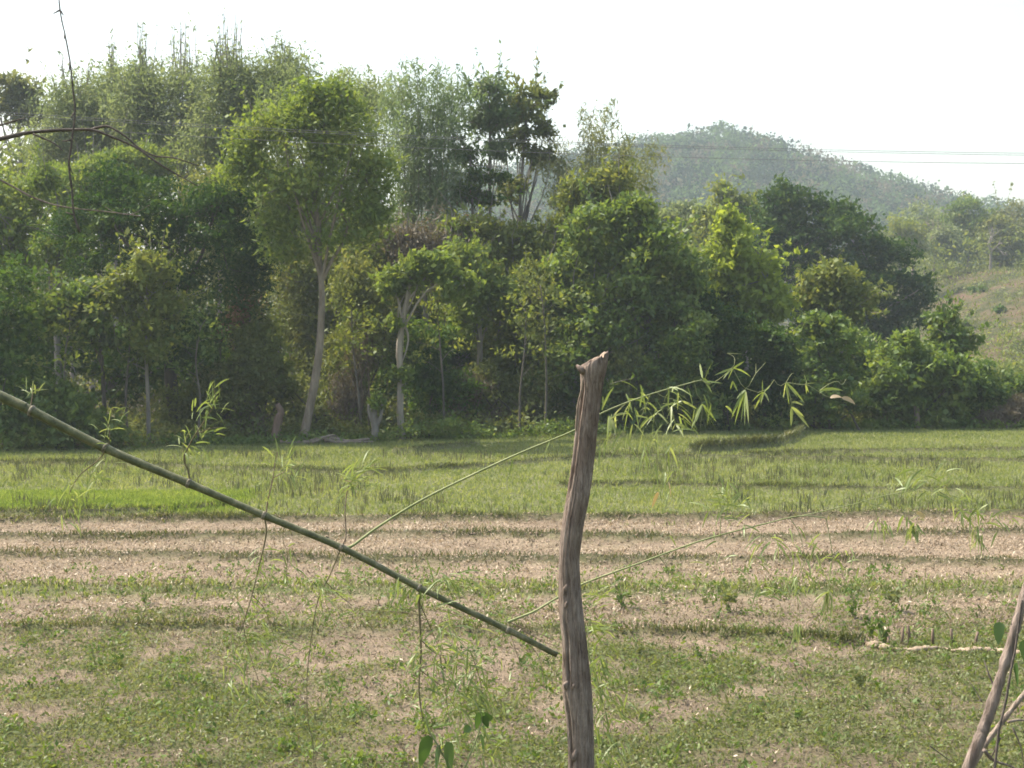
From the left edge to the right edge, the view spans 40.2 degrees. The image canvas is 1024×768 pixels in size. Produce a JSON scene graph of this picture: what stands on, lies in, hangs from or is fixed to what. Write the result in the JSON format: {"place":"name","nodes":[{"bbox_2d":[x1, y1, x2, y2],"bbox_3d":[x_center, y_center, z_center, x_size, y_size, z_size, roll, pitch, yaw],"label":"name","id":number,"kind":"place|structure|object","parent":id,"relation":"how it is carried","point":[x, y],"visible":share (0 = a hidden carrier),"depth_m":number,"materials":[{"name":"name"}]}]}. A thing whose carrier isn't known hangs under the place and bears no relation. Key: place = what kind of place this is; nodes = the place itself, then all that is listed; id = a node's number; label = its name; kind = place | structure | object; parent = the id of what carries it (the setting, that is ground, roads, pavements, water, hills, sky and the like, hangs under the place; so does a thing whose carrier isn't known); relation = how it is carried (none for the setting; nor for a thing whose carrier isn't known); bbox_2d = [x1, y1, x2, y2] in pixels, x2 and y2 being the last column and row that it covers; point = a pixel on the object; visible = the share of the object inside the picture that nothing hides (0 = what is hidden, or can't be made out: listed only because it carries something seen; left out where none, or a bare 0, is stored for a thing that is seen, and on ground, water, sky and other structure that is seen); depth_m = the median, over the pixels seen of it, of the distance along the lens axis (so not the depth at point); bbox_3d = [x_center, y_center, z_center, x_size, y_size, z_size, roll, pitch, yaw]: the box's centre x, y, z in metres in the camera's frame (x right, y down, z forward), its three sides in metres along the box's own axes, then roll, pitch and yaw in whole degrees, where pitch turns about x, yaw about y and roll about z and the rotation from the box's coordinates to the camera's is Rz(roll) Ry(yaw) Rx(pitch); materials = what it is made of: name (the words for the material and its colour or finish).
{"place":"outdoors","nodes":[
{"label":"outdoors","id":0,"kind":"place"},
{"bbox_2d":[0,114,992,154],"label":"power line","id":1,"kind":"object","parent":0,"point":[507,141],"visible":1,"depth_m":36.41,"materials":[{"name":"metal"}]},
{"bbox_2d":[5,112,989,152],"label":"power line","id":2,"kind":"object","parent":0,"point":[506,139],"visible":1,"depth_m":37.00,"materials":[{"name":"metal"}]},
{"bbox_2d":[0,356,1023,767],"bbox_3d":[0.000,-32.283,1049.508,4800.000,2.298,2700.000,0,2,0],"label":"ground","id":3,"kind":"structure","parent":0,"point":[552,520],"depth_m":21.48,"materials":[{"name":"soil"}]},
{"bbox_2d":[0,47,59,303],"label":"tree","id":4,"kind":"object","parent":3,"relation":"on","point":[13,96],"visible":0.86,"depth_m":90.88,"materials":[{"name":"green plant"}]},
{"bbox_2d":[0,160,65,390],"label":"tree","id":5,"kind":"object","parent":3,"relation":"on","point":[13,231],"visible":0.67,"depth_m":59.29,"materials":[{"name":"green plant"}]},
{"bbox_2d":[0,248,68,441],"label":"bush","id":6,"kind":"object","parent":3,"relation":"on","point":[16,341],"visible":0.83,"depth_m":50.23,"materials":[{"name":"green plant"}]},
{"bbox_2d":[0,51,123,383],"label":"tree","id":7,"kind":"object","parent":3,"relation":"on","point":[62,107],"visible":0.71,"depth_m":80.45,"materials":[{"name":"green plant"}]},
{"bbox_2d":[16,128,109,383],"bbox_3d":[-18.487,-4.171,57.937,3.727,12.717,3.132,0,2,0],"label":"tree","id":8,"kind":"object","parent":3,"relation":"on","point":[45,177],"visible":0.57,"depth_m":57.50,"materials":[{"name":"green plant"}]},
{"bbox_2d":[9,297,121,381],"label":"sapling","id":9,"kind":"object","parent":3,"relation":"on","point":[55,330],"visible":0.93,"depth_m":50.27,"materials":[{"name":"green plant"}]},
{"bbox_2d":[0,376,132,449],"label":"bush","id":10,"kind":"object","parent":3,"relation":"on","point":[65,401],"visible":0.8,"depth_m":49.48,"materials":[{"name":"green plant"}]},
{"bbox_2d":[21,262,139,421],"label":"tree","id":11,"kind":"object","parent":3,"relation":"on","point":[72,291],"visible":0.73,"depth_m":51.25,"materials":[{"name":"green plant"}]},
{"bbox_2d":[0,118,198,215],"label":"bare tree","id":12,"kind":"object","parent":3,"relation":"on","point":[34,133],"visible":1,"depth_m":2.68,"materials":[{"name":"wood"}]},
{"bbox_2d":[53,0,80,231],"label":"hanging vine","id":13,"kind":"object","parent":12,"relation":"hanging from","point":[69,166],"visible":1,"depth_m":2.65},
{"bbox_2d":[66,27,139,389],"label":"tree","id":14,"kind":"object","parent":3,"relation":"on","point":[103,77],"visible":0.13,"depth_m":82.72,"materials":[{"name":"green plant"}]},
{"bbox_2d":[81,284,152,444],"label":"sapling","id":15,"kind":"object","parent":3,"relation":"on","point":[116,343],"visible":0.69,"depth_m":51.12,"materials":[{"name":"green plant"}]},
{"bbox_2d":[36,128,198,389],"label":"tree","id":16,"kind":"object","parent":3,"relation":"on","point":[138,159],"visible":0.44,"depth_m":72.92,"materials":[{"name":"green plant"}]},
{"bbox_2d":[0,486,262,512],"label":"rice seedlings","id":17,"kind":"object","parent":3,"relation":"on","point":[170,502],"visible":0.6,"depth_m":34.17,"materials":[{"name":"plant"}]},
{"bbox_2d":[85,21,194,398],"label":"tree","id":18,"kind":"object","parent":3,"relation":"on","point":[127,109],"visible":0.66,"depth_m":78.37,"materials":[{"name":"green plant"}]},
{"bbox_2d":[75,223,211,444],"bbox_3d":[-13.668,-1.725,51.436,4.990,8.331,3.530,0,2,0],"label":"tree","id":19,"kind":"object","parent":3,"relation":"on","point":[147,270],"visible":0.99,"depth_m":51.03,"materials":[{"name":"green plant"}]},
{"bbox_2d":[1,279,296,419],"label":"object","id":20,"kind":"object","parent":3,"relation":"on","point":[135,381],"visible":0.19,"depth_m":59.17,"materials":[{"name":"green plant"}]},
{"bbox_2d":[17,153,294,434],"bbox_3d":[-13.828,-3.389,54.760,10.381,11.453,5.166,0,2,0],"label":"tree","id":21,"kind":"object","parent":3,"relation":"on","point":[219,205],"visible":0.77,"depth_m":54.25,"materials":[{"name":"green plant"}]},
{"bbox_2d":[124,11,219,390],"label":"tree","id":22,"kind":"object","parent":3,"relation":"on","point":[176,83],"visible":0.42,"depth_m":77.75,"materials":[{"name":"green plant"}]},
{"bbox_2d":[151,297,240,443],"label":"sapling","id":23,"kind":"object","parent":3,"relation":"on","point":[188,336],"visible":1,"depth_m":51.51,"materials":[{"name":"green plant"}]},
{"bbox_2d":[155,7,273,348],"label":"tree","id":24,"kind":"object","parent":3,"relation":"on","point":[206,141],"visible":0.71,"depth_m":74.58,"materials":[{"name":"green plant"}]},
{"bbox_2d":[142,331,293,435],"bbox_3d":[-11.580,0.123,54.473,5.946,4.434,3.784,0,2,0],"label":"bush","id":25,"kind":"object","parent":3,"relation":"on","point":[245,378],"visible":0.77,"depth_m":54.05,"materials":[{"name":"green plant"}]},
{"bbox_2d":[170,153,296,321],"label":"tree","id":26,"kind":"object","parent":3,"relation":"on","point":[200,178],"visible":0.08,"depth_m":71.03,"materials":[{"name":"green plant"}]},
{"bbox_2d":[222,307,300,435],"bbox_3d":[-9.806,-0.439,55.578,3.214,5.404,2.858,1,2,26],"label":"bush","id":27,"kind":"object","parent":3,"relation":"on","point":[260,328],"visible":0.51,"depth_m":55.16,"materials":[{"name":"green plant"}]},
{"bbox_2d":[197,27,403,352],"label":"tree","id":28,"kind":"object","parent":3,"relation":"on","point":[265,71],"visible":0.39,"depth_m":74.73,"materials":[{"name":"green plant"}]},
{"bbox_2d":[200,61,414,438],"bbox_3d":[-7.674,-4.761,52.679,8.073,14.377,4.314,0,2,0],"label":"tree","id":29,"kind":"object","parent":3,"relation":"on","point":[368,212],"visible":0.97,"depth_m":52.30,"materials":[{"name":"green plant"}]},
{"bbox_2d":[270,369,366,434],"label":"bush","id":30,"kind":"object","parent":3,"relation":"on","point":[300,396],"visible":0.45,"depth_m":55.82,"materials":[{"name":"green plant"}]},
{"bbox_2d":[235,57,402,411],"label":"bamboo clump","id":31,"kind":"object","parent":3,"relation":"on","point":[341,76],"visible":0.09,"depth_m":70.51,"materials":[{"name":"green plant"}]},
{"bbox_2d":[249,199,432,382],"bbox_3d":[-7.654,-3.318,63.593,9.121,10.410,5.723,0,2,0],"label":"tree","id":32,"kind":"object","parent":3,"relation":"on","point":[302,324],"visible":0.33,"depth_m":62.97,"materials":[{"name":"green plant"}]},
{"bbox_2d":[319,322,385,434],"bbox_3d":[-6.240,-0.106,55.557,2.557,4.771,2.569,2,3,44],"label":"vine thicket","id":33,"kind":"object","parent":3,"relation":"on","point":[348,393],"visible":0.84,"depth_m":55.30,"materials":[{"name":"green plant"}]},
{"bbox_2d":[306,242,405,422],"bbox_3d":[-6.342,-1.794,56.739,4.391,8.023,4.249,-1,2,-20],"label":"vine thicket","id":34,"kind":"object","parent":3,"relation":"on","point":[360,278],"visible":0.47,"depth_m":56.26,"materials":[{"name":"green plant"}]},
{"bbox_2d":[325,287,387,426],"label":"sapling","id":35,"kind":"object","parent":3,"relation":"on","point":[352,342],"visible":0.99,"depth_m":54.20,"materials":[{"name":"green plant"}]},
{"bbox_2d":[0,128,738,395],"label":"wood","id":36,"kind":"object","parent":3,"relation":"on","point":[3,159],"visible":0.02,"depth_m":89.06,"materials":[{"name":"green plant"}]},
{"bbox_2d":[365,390,388,440],"bbox_3d":[-5.162,1.252,53.556,0.950,2.121,1.086,0,2,0],"label":"stump","id":37,"kind":"object","parent":3,"relation":"on","point":[376,402],"visible":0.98,"depth_m":53.46,"materials":[{"name":"grey plant"}]},
{"bbox_2d":[367,241,486,439],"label":"tree","id":38,"kind":"object","parent":3,"relation":"on","point":[407,276],"visible":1,"depth_m":54.21,"materials":[{"name":"green plant"}]},
{"bbox_2d":[371,195,484,369],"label":"tree","id":39,"kind":"object","parent":3,"relation":"on","point":[417,239],"visible":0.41,"depth_m":62.37,"materials":[{"name":"green plant"}]},
{"bbox_2d":[370,53,489,414],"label":"bamboo clump","id":40,"kind":"object","parent":3,"relation":"on","point":[413,191],"visible":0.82,"depth_m":65.32,"materials":[{"name":"green plant"}]},
{"bbox_2d":[394,283,479,418],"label":"sapling","id":41,"kind":"object","parent":3,"relation":"on","point":[443,309],"visible":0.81,"depth_m":56.06,"materials":[{"name":"green plant"}]},
{"bbox_2d":[394,314,488,424],"bbox_3d":[-2.976,-0.349,57.858,4.093,5.081,3.612,0,2,0],"label":"bush","id":42,"kind":"object","parent":3,"relation":"on","point":[427,381],"visible":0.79,"depth_m":57.41,"materials":[{"name":"green plant"}]},
{"bbox_2d":[364,286,536,416],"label":"tree","id":43,"kind":"object","parent":3,"relation":"on","point":[457,360],"visible":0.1,"depth_m":64.92,"materials":[{"name":"green plant"}]},
{"bbox_2d":[418,700,492,767],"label":"climbing vine","id":44,"kind":"object","parent":3,"relation":"on","point":[425,745],"visible":1,"depth_m":4.34,"materials":[{"name":"plant"}]},
{"bbox_2d":[429,368,497,424],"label":"bush","id":45,"kind":"object","parent":3,"relation":"on","point":[476,394],"visible":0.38,"depth_m":57.85,"materials":[{"name":"plant"}]},
{"bbox_2d":[420,125,524,243],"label":"tree","id":46,"kind":"object","parent":3,"relation":"on","point":[488,197],"visible":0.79,"depth_m":66.43,"materials":[{"name":"green plant"}]},
{"bbox_2d":[435,204,536,407],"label":"tree","id":47,"kind":"object","parent":3,"relation":"on","point":[494,289],"visible":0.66,"depth_m":59.48,"materials":[{"name":"green plant"}]},
{"bbox_2d":[423,189,564,402],"bbox_3d":[0.054,-3.525,63.973,7.939,10.842,3.786,0,2,-12],"label":"tree","id":48,"kind":"object","parent":3,"relation":"on","point":[512,239],"visible":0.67,"depth_m":63.21,"materials":[{"name":"green plant"}]},
{"bbox_2d":[442,39,551,320],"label":"tree","id":49,"kind":"object","parent":3,"relation":"on","point":[492,117],"visible":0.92,"depth_m":67.30,"materials":[{"name":"green plant"}]},
{"bbox_2d":[446,241,569,401],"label":"tree","id":50,"kind":"object","parent":3,"relation":"on","point":[506,330],"visible":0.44,"depth_m":60.35,"materials":[{"name":"green plant"}]},
{"bbox_2d":[0,602,1023,767],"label":"weeds","id":51,"kind":"object","parent":3,"relation":"on","point":[678,732],"visible":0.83,"depth_m":15.36,"materials":[{"name":"plant"}]},
{"bbox_2d":[0,353,1023,767],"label":"leaning bamboo","id":52,"kind":"object","parent":3,"relation":"on","point":[30,409],"visible":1,"depth_m":4.54,"materials":[{"name":"green plant"}]},
{"bbox_2d":[0,560,1023,767],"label":"leafy tufts","id":53,"kind":"object","parent":3,"relation":"on","point":[374,715],"visible":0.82,"depth_m":16.97,"materials":[{"name":"green plant"}]},
{"bbox_2d":[0,423,1023,647],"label":"bund grass","id":54,"kind":"structure","parent":3,"relation":"on","point":[798,427],"depth_m":27.52,"materials":[{"name":"plant"}]},
{"bbox_2d":[0,507,1023,767],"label":"straw","id":55,"kind":"object","parent":3,"relation":"on","point":[724,565],"visible":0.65,"depth_m":24.15,"materials":[{"name":"plant"}]},
{"bbox_2d":[0,364,1023,448],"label":"undergrowth","id":56,"kind":"object","parent":3,"relation":"on","point":[136,421],"visible":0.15,"depth_m":56.01,"materials":[{"name":"green plant"}]},
{"bbox_2d":[0,392,1023,450],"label":"edge weeds","id":57,"kind":"object","parent":3,"relation":"on","point":[865,424],"visible":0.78,"depth_m":54.93,"materials":[{"name":"green plant"}]},
{"bbox_2d":[0,509,1023,767],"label":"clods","id":58,"kind":"object","parent":3,"relation":"on","point":[530,579],"visible":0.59,"depth_m":24.15,"materials":[{"name":"soil"}]},
{"bbox_2d":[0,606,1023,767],"bbox_3d":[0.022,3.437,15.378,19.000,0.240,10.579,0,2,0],"label":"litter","id":59,"kind":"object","parent":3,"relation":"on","point":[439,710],"visible":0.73,"depth_m":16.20,"materials":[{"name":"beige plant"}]},
{"bbox_2d":[0,507,1023,639],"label":"stubble","id":60,"kind":"object","parent":3,"relation":"on","point":[522,603],"visible":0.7,"depth_m":24.24,"materials":[{"name":"plant"}]},
{"bbox_2d":[0,443,1023,514],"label":"dry stalks","id":61,"kind":"object","parent":3,"relation":"on","point":[320,476],"visible":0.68,"depth_m":39.45,"materials":[{"name":"plant"}]},
{"bbox_2d":[461,355,574,428],"bbox_3d":[-0.240,0.471,59.189,5.771,3.424,3.314,0,2,0],"label":"bush","id":62,"kind":"object","parent":3,"relation":"on","point":[489,374],"visible":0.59,"depth_m":58.63,"materials":[{"name":"green plant"}]},
{"bbox_2d":[484,49,580,310],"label":"tree","id":63,"kind":"object","parent":3,"relation":"on","point":[538,94],"visible":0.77,"depth_m":68.39,"materials":[{"name":"green plant"}]},
{"bbox_2d":[490,287,579,429],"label":"sapling","id":64,"kind":"object","parent":3,"relation":"on","point":[525,317],"visible":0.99,"depth_m":56.42,"materials":[{"name":"green plant"}]},
{"bbox_2d":[509,250,580,432],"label":"sapling","id":65,"kind":"object","parent":3,"relation":"on","point":[539,294],"visible":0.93,"depth_m":56.87,"materials":[{"name":"green plant"}]},
{"bbox_2d":[558,351,608,767],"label":"wooden post","id":66,"kind":"object","parent":3,"relation":"on","point":[577,690],"visible":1,"depth_m":4.39,"materials":[{"name":"brown wood"}]},
{"bbox_2d":[515,293,651,423],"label":"tree","id":67,"kind":"object","parent":3,"relation":"on","point":[592,336],"visible":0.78,"depth_m":58.68,"materials":[{"name":"green plant"}]},
{"bbox_2d":[531,147,649,411],"bbox_3d":[3.380,-4.510,64.397,5.907,12.876,3.088,0,2,0],"label":"tree","id":68,"kind":"object","parent":3,"relation":"on","point":[620,180],"visible":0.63,"depth_m":63.73,"materials":[{"name":"green plant"}]},
{"bbox_2d":[533,98,673,312],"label":"bamboo clump","id":69,"kind":"object","parent":3,"relation":"on","point":[592,137],"visible":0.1,"depth_m":67.47,"materials":[{"name":"green plant"}]},
{"bbox_2d":[520,178,714,429],"bbox_3d":[4.471,-3.387,60.019,8.789,11.028,4.653,0,2,-7],"label":"tree","id":70,"kind":"object","parent":3,"relation":"on","point":[640,233],"visible":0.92,"depth_m":59.52,"materials":[{"name":"green plant"}]},
{"bbox_2d":[605,265,666,356],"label":"sapling","id":71,"kind":"object","parent":3,"relation":"on","point":[634,282],"visible":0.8,"depth_m":58.70,"materials":[{"name":"green plant"}]},
{"bbox_2d":[605,341,672,430],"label":"vine thicket","id":72,"kind":"object","parent":3,"relation":"on","point":[623,360],"visible":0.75,"depth_m":58.11,"materials":[{"name":"green plant"}]},
{"bbox_2d":[600,306,733,431],"bbox_3d":[6.123,-0.545,58.815,6.342,5.434,3.512,0,2,0],"label":"bush","id":73,"kind":"object","parent":3,"relation":"on","point":[689,341],"visible":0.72,"depth_m":58.25,"materials":[{"name":"green plant"}]},
{"bbox_2d":[654,179,721,253],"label":"tree","id":74,"kind":"object","parent":3,"relation":"on","point":[684,208],"visible":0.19,"depth_m":128.60,"materials":[{"name":"green plant"}]},
{"bbox_2d":[677,172,767,247],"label":"tree","id":75,"kind":"object","parent":3,"relation":"on","point":[705,218],"visible":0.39,"depth_m":111.07,"materials":[{"name":"green plant"}]},
{"bbox_2d":[686,290,761,430],"bbox_3d":[8.998,-0.945,59.851,3.572,6.150,3.514,1,2,28],"label":"vine mound","id":76,"kind":"object","parent":3,"relation":"on","point":[731,340],"visible":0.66,"depth_m":59.26,"materials":[{"name":"green plant"}]},
{"bbox_2d":[671,309,829,413],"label":"tree","id":77,"kind":"object","parent":3,"relation":"on","point":[795,351],"visible":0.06,"depth_m":69.08,"materials":[{"name":"green plant"}]},
{"bbox_2d":[698,186,807,413],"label":"tree","id":78,"kind":"object","parent":3,"relation":"on","point":[739,264],"visible":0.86,"depth_m":65.14,"materials":[{"name":"green plant"}]},
{"bbox_2d":[747,318,811,428],"bbox_3d":[11.469,-0.381,60.343,3.070,4.994,3.352,0,2,0],"label":"vine mound","id":79,"kind":"object","parent":3,"relation":"on","point":[767,339],"visible":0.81,"depth_m":59.88,"materials":[{"name":"green plant"}]},
{"bbox_2d":[739,170,868,360],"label":"tree","id":80,"kind":"object","parent":3,"relation":"on","point":[783,199],"visible":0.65,"depth_m":102.65,"materials":[{"name":"green plant"}]},
{"bbox_2d":[782,308,872,429],"bbox_3d":[13.552,-0.569,59.965,4.062,5.386,3.717,0,2,0],"label":"vine mound","id":81,"kind":"object","parent":3,"relation":"on","point":[817,330],"visible":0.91,"depth_m":59.49,"materials":[{"name":"green plant"}]},
{"bbox_2d":[786,247,893,382],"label":"tree","id":82,"kind":"object","parent":3,"relation":"on","point":[827,287],"visible":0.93,"depth_m":67.26,"materials":[{"name":"green plant"}]},
{"bbox_2d":[775,204,946,348],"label":"tree","id":83,"kind":"object","parent":3,"relation":"on","point":[859,249],"visible":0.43,"depth_m":100.92,"materials":[{"name":"green plant"}]},
{"bbox_2d":[802,322,982,402],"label":"tree","id":84,"kind":"object","parent":3,"relation":"on","point":[859,357],"visible":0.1,"depth_m":69.87,"materials":[{"name":"green plant"}]},
{"bbox_2d":[847,326,981,427],"bbox_3d":[17.509,-0.233,61.333,6.308,4.598,4.191,0,2,0],"label":"bush","id":85,"kind":"object","parent":3,"relation":"on","point":[895,382],"visible":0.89,"depth_m":60.72,"materials":[{"name":"green plant"}]},
{"bbox_2d":[885,320,1023,377],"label":"scrub","id":86,"kind":"object","parent":3,"relation":"on","point":[1007,362],"visible":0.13,"depth_m":135.63,"materials":[{"name":"green plant"}]},
{"bbox_2d":[919,281,1000,358],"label":"tree","id":87,"kind":"object","parent":3,"relation":"on","point":[944,335],"visible":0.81,"depth_m":64.50,"materials":[{"name":"green plant"}]},
{"bbox_2d":[930,600,1023,767],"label":"dead twig","id":88,"kind":"object","parent":3,"relation":"on","point":[987,754],"visible":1,"depth_m":3.53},
{"bbox_2d":[942,354,1012,426],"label":"bush","id":89,"kind":"object","parent":3,"relation":"on","point":[989,390],"visible":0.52,"depth_m":61.51,"materials":[{"name":"green plant"}]},
{"bbox_2d":[962,582,1023,767],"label":"leaning branch","id":90,"kind":"object","parent":3,"relation":"on","point":[983,729],"visible":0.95,"depth_m":3.62,"materials":[{"name":"brown plant"}]},
{"bbox_2d":[970,391,1023,428],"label":"brush pile","id":91,"kind":"object","parent":3,"relation":"on","point":[1015,406],"visible":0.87,"depth_m":61.04,"materials":[{"name":"green plant"}]},
{"bbox_2d":[993,364,1023,406],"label":"bush","id":92,"kind":"object","parent":3,"relation":"on","point":[1015,383],"visible":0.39,"depth_m":63.58,"materials":[{"name":"green plant"}]},
{"bbox_2d":[0,426,1023,602],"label":"grass","id":93,"kind":"structure","parent":0,"point":[674,439],"depth_m":39.98,"materials":[{"name":"plant"}]},
{"bbox_2d":[0,0,1023,251],"label":"sky","id":94,"kind":"structure","parent":0,"point":[943,79],"materials":[{"name":"white"}]},
{"bbox_2d":[2,118,1023,352],"bbox_3d":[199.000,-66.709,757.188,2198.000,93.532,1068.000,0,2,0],"label":"hill","id":95,"kind":"structure","parent":0,"point":[881,195],"depth_m":473.83,"materials":[{"name":"plant"}]},
{"bbox_2d":[785,264,1023,375],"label":"hillside","id":96,"kind":"structure","parent":0,"point":[986,306],"depth_m":170.55,"materials":[{"name":"plant"}]},
{"bbox_2d":[867,211,947,304],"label":"tree","id":97,"kind":"object","parent":96,"relation":"on","point":[912,229],"visible":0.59,"depth_m":188.16,"materials":[{"name":"green plant"}]},
{"bbox_2d":[889,195,963,274],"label":"tree","id":98,"kind":"object","parent":96,"relation":"on","point":[915,209],"visible":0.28,"depth_m":220.39,"materials":[{"name":"green plant"}]},
{"bbox_2d":[923,204,966,277],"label":"tree","id":99,"kind":"object","parent":96,"relation":"on","point":[941,237],"visible":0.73,"depth_m":202.50,"materials":[{"name":"green plant"}]},
{"bbox_2d":[870,217,1023,296],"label":"crest scrub","id":100,"kind":"object","parent":96,"relation":"on","point":[951,268],"visible":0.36,"depth_m":200.78,"materials":[{"name":"green plant"}]},
{"bbox_2d":[922,191,1011,266],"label":"tree","id":101,"kind":"object","parent":96,"relation":"on","point":[959,206],"visible":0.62,"depth_m":210.21,"materials":[{"name":"green plant"}]},
{"bbox_2d":[959,182,1023,267],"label":"tree","id":102,"kind":"object","parent":96,"relation":"on","point":[996,222],"visible":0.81,"depth_m":204.53,"materials":[{"name":"green plant"}]},
{"bbox_2d":[985,181,1023,259],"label":"tree","id":103,"kind":"object","parent":96,"relation":"on","point":[1017,213],"visible":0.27,"depth_m":212.79,"materials":[{"name":"green plant"}]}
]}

